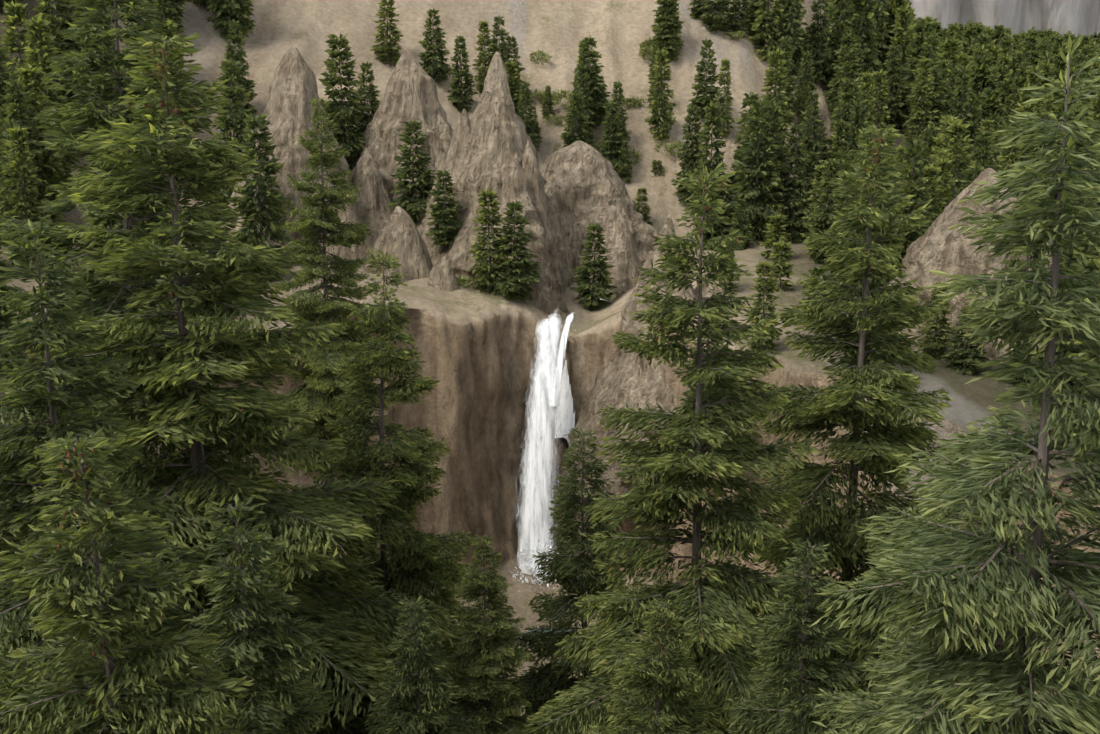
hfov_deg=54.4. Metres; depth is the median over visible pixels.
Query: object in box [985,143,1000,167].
fir forest
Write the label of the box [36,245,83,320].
fir forest
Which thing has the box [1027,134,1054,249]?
fir forest
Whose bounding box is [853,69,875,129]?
fir forest
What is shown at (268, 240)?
spire
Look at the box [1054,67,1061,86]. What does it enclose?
fir forest
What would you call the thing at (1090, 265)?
fir forest
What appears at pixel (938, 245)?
rock formation
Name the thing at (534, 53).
slope shrub
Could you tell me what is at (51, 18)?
fir forest
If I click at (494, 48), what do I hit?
slope fir tree
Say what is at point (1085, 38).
fir forest
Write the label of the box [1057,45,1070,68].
fir forest
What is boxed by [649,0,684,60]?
slope fir tree
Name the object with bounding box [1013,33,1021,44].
fir forest
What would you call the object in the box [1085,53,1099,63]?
fir forest
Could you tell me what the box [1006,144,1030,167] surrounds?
fir forest
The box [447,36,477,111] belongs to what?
fir tree
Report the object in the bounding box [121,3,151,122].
fir forest
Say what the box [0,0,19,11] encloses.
fir forest
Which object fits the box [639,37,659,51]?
slope shrub
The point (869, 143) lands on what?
fir forest
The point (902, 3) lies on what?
fir forest
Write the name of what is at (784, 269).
fir tree
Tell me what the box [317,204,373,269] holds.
rock spire
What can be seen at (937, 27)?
fir forest
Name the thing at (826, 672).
fir tree
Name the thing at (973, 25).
fir forest
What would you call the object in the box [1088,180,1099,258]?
fir forest
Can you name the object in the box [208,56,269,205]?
fir tree
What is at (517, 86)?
slope fir tree
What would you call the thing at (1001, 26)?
fir forest
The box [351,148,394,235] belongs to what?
spire
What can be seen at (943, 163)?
fir forest
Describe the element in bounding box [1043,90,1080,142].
fir forest
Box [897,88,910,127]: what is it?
fir forest
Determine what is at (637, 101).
shrub
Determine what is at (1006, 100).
fir forest
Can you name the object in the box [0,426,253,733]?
fir tree
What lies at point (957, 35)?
fir forest
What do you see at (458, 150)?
spire
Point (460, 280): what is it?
shrub
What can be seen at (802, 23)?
fir forest
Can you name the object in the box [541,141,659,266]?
rock formation
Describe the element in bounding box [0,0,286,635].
fir tree
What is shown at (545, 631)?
plunge pool water
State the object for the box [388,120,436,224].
fir tree
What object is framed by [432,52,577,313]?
spire
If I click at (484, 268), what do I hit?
fir tree
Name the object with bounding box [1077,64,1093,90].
fir forest
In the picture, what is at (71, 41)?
fir forest
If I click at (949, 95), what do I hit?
fir forest
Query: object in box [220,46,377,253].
spire
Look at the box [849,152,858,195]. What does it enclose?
fir forest
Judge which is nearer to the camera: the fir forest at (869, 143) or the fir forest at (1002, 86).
the fir forest at (869, 143)
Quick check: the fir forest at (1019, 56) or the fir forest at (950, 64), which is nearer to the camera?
the fir forest at (950, 64)
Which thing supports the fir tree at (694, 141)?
on the terrain
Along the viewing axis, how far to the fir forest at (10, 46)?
158.01 m
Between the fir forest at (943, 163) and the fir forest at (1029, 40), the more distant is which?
the fir forest at (1029, 40)
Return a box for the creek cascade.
[555,299,606,445]
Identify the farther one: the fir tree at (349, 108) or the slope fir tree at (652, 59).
the slope fir tree at (652, 59)
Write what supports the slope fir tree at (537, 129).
on the terrain
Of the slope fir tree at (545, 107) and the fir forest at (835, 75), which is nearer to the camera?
the slope fir tree at (545, 107)
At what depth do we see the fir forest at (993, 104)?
253.74 m
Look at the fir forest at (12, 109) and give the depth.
139.87 m
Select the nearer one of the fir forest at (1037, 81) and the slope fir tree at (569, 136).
the slope fir tree at (569, 136)
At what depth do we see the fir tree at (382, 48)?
206.57 m
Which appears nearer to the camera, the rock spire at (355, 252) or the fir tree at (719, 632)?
the fir tree at (719, 632)
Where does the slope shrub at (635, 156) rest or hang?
on the terrain
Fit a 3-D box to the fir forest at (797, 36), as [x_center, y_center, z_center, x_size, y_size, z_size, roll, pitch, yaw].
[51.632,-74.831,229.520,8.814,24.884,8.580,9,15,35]
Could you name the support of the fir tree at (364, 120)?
on the terrain
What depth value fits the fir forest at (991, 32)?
454.64 m
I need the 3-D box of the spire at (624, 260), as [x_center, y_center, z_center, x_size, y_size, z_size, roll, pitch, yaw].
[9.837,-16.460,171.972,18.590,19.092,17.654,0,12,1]
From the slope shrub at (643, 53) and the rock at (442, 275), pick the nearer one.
the rock at (442, 275)
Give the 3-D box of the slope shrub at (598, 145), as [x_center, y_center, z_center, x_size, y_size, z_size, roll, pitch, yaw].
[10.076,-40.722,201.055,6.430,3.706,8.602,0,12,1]
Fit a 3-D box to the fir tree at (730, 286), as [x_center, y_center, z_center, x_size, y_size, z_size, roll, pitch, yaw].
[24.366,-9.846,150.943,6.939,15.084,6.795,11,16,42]
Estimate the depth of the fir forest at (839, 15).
270.15 m
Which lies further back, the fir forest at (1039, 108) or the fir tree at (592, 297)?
the fir forest at (1039, 108)
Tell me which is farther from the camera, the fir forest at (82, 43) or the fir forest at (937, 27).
the fir forest at (937, 27)
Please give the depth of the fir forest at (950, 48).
261.82 m
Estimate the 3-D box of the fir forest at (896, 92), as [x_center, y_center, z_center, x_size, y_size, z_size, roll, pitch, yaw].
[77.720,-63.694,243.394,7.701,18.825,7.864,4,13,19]
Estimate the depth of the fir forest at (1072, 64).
349.19 m
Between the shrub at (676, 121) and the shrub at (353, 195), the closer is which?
the shrub at (353, 195)
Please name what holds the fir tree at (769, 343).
on the terrain
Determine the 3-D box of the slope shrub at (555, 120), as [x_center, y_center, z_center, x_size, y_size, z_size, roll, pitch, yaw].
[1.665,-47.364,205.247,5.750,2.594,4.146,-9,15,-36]
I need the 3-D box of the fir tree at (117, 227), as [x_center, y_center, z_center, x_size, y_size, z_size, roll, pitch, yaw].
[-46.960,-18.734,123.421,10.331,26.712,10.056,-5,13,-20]
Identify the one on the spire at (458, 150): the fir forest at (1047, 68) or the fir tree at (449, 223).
the fir tree at (449, 223)
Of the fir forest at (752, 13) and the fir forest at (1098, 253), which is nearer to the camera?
the fir forest at (1098, 253)
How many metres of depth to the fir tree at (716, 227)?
189.49 m
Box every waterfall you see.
[517,313,561,575]
[550,314,573,405]
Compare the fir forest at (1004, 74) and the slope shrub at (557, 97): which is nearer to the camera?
the slope shrub at (557, 97)
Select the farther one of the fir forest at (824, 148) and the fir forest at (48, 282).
the fir forest at (824, 148)
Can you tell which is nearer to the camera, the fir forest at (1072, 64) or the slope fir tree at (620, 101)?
the slope fir tree at (620, 101)
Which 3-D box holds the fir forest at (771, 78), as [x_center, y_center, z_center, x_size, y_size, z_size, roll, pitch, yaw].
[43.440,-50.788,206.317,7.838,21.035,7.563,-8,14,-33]
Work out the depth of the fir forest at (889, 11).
272.64 m
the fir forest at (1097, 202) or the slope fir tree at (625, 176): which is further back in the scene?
the slope fir tree at (625, 176)
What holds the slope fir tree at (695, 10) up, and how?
on the terrain
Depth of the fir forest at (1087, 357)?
101.09 m
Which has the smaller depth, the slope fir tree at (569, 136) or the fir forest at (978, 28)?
the slope fir tree at (569, 136)
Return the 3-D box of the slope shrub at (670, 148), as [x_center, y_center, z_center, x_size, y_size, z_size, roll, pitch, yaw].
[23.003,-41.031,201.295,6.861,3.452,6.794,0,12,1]
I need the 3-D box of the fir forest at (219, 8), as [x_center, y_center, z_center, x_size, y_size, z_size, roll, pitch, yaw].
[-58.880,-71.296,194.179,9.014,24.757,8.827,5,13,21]
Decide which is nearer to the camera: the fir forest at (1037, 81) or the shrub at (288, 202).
the shrub at (288, 202)
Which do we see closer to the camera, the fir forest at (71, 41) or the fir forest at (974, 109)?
the fir forest at (71, 41)
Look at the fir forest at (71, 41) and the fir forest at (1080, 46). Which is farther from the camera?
the fir forest at (1080, 46)
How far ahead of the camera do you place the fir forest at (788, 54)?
214.94 m
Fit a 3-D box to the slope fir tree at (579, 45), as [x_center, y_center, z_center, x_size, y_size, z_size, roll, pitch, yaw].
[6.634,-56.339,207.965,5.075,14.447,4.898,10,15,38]
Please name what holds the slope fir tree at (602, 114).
on the terrain
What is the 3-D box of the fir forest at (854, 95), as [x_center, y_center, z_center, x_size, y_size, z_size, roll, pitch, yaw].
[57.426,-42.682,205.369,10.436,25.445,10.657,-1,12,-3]
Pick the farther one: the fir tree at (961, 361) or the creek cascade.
the creek cascade
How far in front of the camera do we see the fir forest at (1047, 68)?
324.81 m
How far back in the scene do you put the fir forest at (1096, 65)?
358.84 m
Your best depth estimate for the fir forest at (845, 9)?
241.58 m
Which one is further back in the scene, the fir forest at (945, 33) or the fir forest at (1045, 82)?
the fir forest at (945, 33)
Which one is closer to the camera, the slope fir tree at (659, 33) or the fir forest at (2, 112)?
the fir forest at (2, 112)
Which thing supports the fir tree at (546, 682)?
on the terrain
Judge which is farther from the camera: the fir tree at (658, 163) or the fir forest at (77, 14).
the fir tree at (658, 163)
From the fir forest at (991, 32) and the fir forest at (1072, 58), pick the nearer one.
the fir forest at (1072, 58)
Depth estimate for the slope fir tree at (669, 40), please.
220.68 m
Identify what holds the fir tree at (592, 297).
on the terrain
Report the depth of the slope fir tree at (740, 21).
230.26 m
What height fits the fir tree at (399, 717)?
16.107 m
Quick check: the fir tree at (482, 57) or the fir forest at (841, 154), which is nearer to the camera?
the fir forest at (841, 154)
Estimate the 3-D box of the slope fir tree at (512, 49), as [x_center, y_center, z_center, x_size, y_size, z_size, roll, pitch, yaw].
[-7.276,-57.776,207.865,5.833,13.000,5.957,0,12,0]
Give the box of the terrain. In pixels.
[0,0,1099,730]
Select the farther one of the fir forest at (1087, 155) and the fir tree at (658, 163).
the fir forest at (1087, 155)
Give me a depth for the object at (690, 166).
193.95 m
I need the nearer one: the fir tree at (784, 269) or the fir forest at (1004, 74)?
the fir tree at (784, 269)
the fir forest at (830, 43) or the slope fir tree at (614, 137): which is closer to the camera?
the slope fir tree at (614, 137)
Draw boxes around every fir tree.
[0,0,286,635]
[0,31,481,733]
[0,218,211,733]
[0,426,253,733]
[104,98,185,278]
[155,19,196,137]
[157,494,336,733]
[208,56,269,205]
[226,112,296,283]
[261,98,407,488]
[296,247,497,732]
[318,33,370,168]
[355,61,380,135]
[363,595,474,733]
[370,0,402,64]
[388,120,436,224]
[417,8,451,81]
[424,169,464,245]
[427,534,546,733]
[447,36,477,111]
[468,188,513,294]
[472,20,492,92]
[485,15,515,82]
[485,200,542,301]
[501,428,653,733]
[504,35,526,96]
[504,60,520,115]
[509,73,524,116]
[516,81,540,150]
[521,162,859,733]
[530,106,541,147]
[540,85,555,118]
[559,91,593,147]
[563,36,611,125]
[568,62,595,143]
[570,223,616,310]
[573,40,592,100]
[585,597,723,733]
[586,127,595,148]
[595,75,606,123]
[599,101,626,171]
[608,80,630,152]
[617,142,633,182]
[635,187,651,224]
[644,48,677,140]
[647,47,660,79]
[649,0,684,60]
[651,0,684,58]
[651,160,664,177]
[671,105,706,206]
[672,310,728,432]
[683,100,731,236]
[686,0,709,18]
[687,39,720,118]
[687,140,701,164]
[695,180,729,241]
[698,125,996,733]
[700,0,736,32]
[716,248,739,294]
[723,538,865,733]
[727,0,752,33]
[728,197,754,249]
[758,212,793,261]
[766,239,796,292]
[788,305,805,325]
[797,264,834,311]
[809,34,1099,733]
[811,425,1062,733]
[917,281,955,359]
[938,305,988,374]
[1001,328,1035,385]
[1081,258,1098,295]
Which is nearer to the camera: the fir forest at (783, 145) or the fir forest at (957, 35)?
the fir forest at (783, 145)
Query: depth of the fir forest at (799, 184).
184.75 m
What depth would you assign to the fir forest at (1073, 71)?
341.81 m
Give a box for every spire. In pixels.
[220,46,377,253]
[223,165,292,268]
[349,50,453,211]
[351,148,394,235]
[415,109,470,260]
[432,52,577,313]
[521,140,565,292]
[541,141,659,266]
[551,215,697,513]
[576,205,641,300]
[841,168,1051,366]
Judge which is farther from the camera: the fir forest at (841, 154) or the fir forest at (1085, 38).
the fir forest at (1085, 38)
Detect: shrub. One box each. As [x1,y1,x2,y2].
[278,199,295,210]
[343,192,358,203]
[454,275,471,288]
[529,49,551,64]
[530,89,554,104]
[538,89,570,105]
[543,113,568,125]
[593,141,614,155]
[612,160,627,173]
[616,96,648,107]
[625,148,643,164]
[638,45,658,60]
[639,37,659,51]
[639,39,653,51]
[647,115,677,124]
[655,140,687,155]
[722,31,744,39]
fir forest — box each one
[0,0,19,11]
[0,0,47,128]
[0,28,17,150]
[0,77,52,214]
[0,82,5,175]
[0,107,17,208]
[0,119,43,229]
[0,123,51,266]
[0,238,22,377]
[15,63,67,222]
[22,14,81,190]
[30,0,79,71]
[36,13,76,106]
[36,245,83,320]
[61,0,120,72]
[67,1,108,106]
[72,37,107,133]
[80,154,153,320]
[81,104,118,269]
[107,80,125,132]
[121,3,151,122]
[137,220,170,280]
[141,0,191,33]
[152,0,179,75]
[192,0,227,11]
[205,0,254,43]
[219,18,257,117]
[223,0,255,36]
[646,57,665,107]
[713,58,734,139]
[723,91,761,220]
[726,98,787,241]
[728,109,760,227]
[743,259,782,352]
[745,0,769,31]
[746,0,771,46]
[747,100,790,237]
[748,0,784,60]
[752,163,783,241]
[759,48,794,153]
[769,0,807,42]
[771,134,787,201]
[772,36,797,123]
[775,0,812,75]
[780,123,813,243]
[790,150,823,238]
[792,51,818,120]
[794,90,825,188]
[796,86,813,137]
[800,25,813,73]
[800,163,832,255]
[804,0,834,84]
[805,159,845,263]
[812,120,828,164]
[817,5,836,84]
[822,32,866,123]
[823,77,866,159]
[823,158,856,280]
[825,149,850,204]
[826,0,854,57]
[826,20,848,90]
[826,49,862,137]
[826,107,844,158]
[826,118,846,177]
[828,0,857,23]
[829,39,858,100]
[830,38,851,100]
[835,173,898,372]
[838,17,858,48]
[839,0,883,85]
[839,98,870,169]
[845,139,904,280]
[849,124,880,209]
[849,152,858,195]
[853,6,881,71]
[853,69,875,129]
[854,36,867,98]
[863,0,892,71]
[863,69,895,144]
[871,0,905,75]
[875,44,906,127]
[878,0,911,81]
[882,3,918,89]
[887,144,909,208]
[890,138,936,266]
[891,186,924,264]
[893,0,915,83]
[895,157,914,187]
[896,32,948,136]
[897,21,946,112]
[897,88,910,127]
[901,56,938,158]
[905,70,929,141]
[908,16,928,85]
[914,124,939,185]
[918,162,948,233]
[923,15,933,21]
[925,155,954,218]
[926,136,949,209]
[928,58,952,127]
[931,19,941,37]
[931,59,956,98]
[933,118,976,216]
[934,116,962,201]
[937,37,969,113]
[937,113,963,172]
[938,31,949,41]
[938,65,964,132]
[939,36,948,59]
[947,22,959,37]
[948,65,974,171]
[950,31,965,54]
[955,21,964,36]
[955,52,975,118]
[955,164,984,194]
[962,26,977,55]
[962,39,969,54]
[962,104,983,182]
[964,20,976,41]
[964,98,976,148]
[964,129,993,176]
[966,43,977,56]
[969,22,985,45]
[970,44,989,91]
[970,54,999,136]
[972,92,987,134]
[972,118,996,166]
[975,31,992,47]
[976,87,1005,141]
[977,25,996,44]
[979,44,1002,90]
[982,67,1003,128]
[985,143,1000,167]
[988,45,1003,75]
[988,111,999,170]
[990,114,1018,170]
[991,24,1007,43]
[994,28,1004,44]
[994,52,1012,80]
[995,65,1010,83]
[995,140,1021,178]
[996,172,1050,336]
[998,36,1012,48]
[999,81,1011,119]
[1000,39,1012,56]
[1000,93,1013,131]
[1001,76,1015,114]
[1004,65,1032,133]
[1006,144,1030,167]
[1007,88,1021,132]
[1007,125,1043,173]
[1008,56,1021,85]
[1010,42,1018,52]
[1010,49,1024,76]
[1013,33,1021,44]
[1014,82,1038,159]
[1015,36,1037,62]
[1015,97,1039,160]
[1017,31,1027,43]
[1020,35,1040,66]
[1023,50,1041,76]
[1023,64,1044,111]
[1024,231,1097,392]
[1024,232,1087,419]
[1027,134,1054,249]
[1028,30,1039,41]
[1034,96,1043,118]
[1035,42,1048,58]
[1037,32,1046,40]
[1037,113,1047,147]
[1038,58,1054,104]
[1039,73,1053,101]
[1041,51,1057,82]
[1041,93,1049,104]
[1041,95,1064,148]
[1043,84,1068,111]
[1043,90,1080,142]
[1046,28,1055,35]
[1046,121,1076,252]
[1047,44,1053,56]
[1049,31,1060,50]
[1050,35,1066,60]
[1053,54,1066,70]
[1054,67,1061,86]
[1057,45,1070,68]
[1061,67,1081,89]
[1062,62,1080,83]
[1063,30,1071,42]
[1065,258,1099,463]
[1066,34,1077,49]
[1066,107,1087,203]
[1067,54,1080,69]
[1070,168,1095,224]
[1071,43,1082,54]
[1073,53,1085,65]
[1075,92,1086,106]
[1076,132,1096,168]
[1077,36,1090,50]
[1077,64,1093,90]
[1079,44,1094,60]
[1081,83,1098,115]
[1082,71,1098,88]
[1082,212,1099,277]
[1084,40,1098,60]
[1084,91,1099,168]
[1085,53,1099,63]
[1088,62,1099,72]
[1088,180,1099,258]
[1091,32,1099,43]
[1094,70,1099,91]
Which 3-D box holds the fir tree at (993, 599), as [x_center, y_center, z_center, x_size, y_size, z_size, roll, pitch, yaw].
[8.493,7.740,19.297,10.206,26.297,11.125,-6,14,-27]
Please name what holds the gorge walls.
on the terrain
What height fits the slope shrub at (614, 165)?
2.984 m
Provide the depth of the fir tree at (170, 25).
172.05 m
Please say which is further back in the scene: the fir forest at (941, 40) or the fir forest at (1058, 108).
the fir forest at (941, 40)
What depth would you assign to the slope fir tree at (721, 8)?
229.07 m
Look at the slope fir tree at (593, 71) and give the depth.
203.17 m
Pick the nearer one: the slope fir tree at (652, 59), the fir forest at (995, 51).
the slope fir tree at (652, 59)
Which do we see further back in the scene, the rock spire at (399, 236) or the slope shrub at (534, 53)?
the slope shrub at (534, 53)
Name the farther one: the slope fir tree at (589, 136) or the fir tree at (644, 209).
the slope fir tree at (589, 136)
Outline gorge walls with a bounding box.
[0,174,1098,733]
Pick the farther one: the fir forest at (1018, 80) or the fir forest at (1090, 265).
the fir forest at (1018, 80)
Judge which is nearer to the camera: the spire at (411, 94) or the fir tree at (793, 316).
the fir tree at (793, 316)
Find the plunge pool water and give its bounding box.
[518,628,576,636]
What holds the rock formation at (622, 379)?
on the terrain
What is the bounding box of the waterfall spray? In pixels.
[507,536,558,591]
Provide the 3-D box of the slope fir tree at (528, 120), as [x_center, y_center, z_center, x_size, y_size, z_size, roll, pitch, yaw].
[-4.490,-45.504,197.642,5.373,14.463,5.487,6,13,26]
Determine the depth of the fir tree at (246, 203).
142.22 m
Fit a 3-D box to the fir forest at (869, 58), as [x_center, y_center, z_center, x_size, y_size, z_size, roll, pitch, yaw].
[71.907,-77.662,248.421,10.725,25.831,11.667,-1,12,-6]
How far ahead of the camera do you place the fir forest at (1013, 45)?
458.28 m
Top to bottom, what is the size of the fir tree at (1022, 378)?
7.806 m
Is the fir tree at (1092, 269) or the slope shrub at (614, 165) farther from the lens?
the slope shrub at (614, 165)
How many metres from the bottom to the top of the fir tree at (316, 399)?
24.029 m
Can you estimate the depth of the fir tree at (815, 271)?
141.02 m
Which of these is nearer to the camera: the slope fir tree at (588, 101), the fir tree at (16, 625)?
the fir tree at (16, 625)
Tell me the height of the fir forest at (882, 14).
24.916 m
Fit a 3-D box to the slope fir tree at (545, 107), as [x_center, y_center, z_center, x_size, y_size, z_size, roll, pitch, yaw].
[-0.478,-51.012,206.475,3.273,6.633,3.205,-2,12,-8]
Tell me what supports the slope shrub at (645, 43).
on the terrain
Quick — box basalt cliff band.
[878,0,1099,41]
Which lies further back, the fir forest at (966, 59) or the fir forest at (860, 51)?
the fir forest at (966, 59)
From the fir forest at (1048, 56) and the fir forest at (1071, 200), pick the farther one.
the fir forest at (1048, 56)
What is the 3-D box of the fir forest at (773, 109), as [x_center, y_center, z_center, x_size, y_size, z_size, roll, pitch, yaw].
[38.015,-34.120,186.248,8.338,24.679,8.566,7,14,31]
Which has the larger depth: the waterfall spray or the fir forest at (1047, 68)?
the fir forest at (1047, 68)

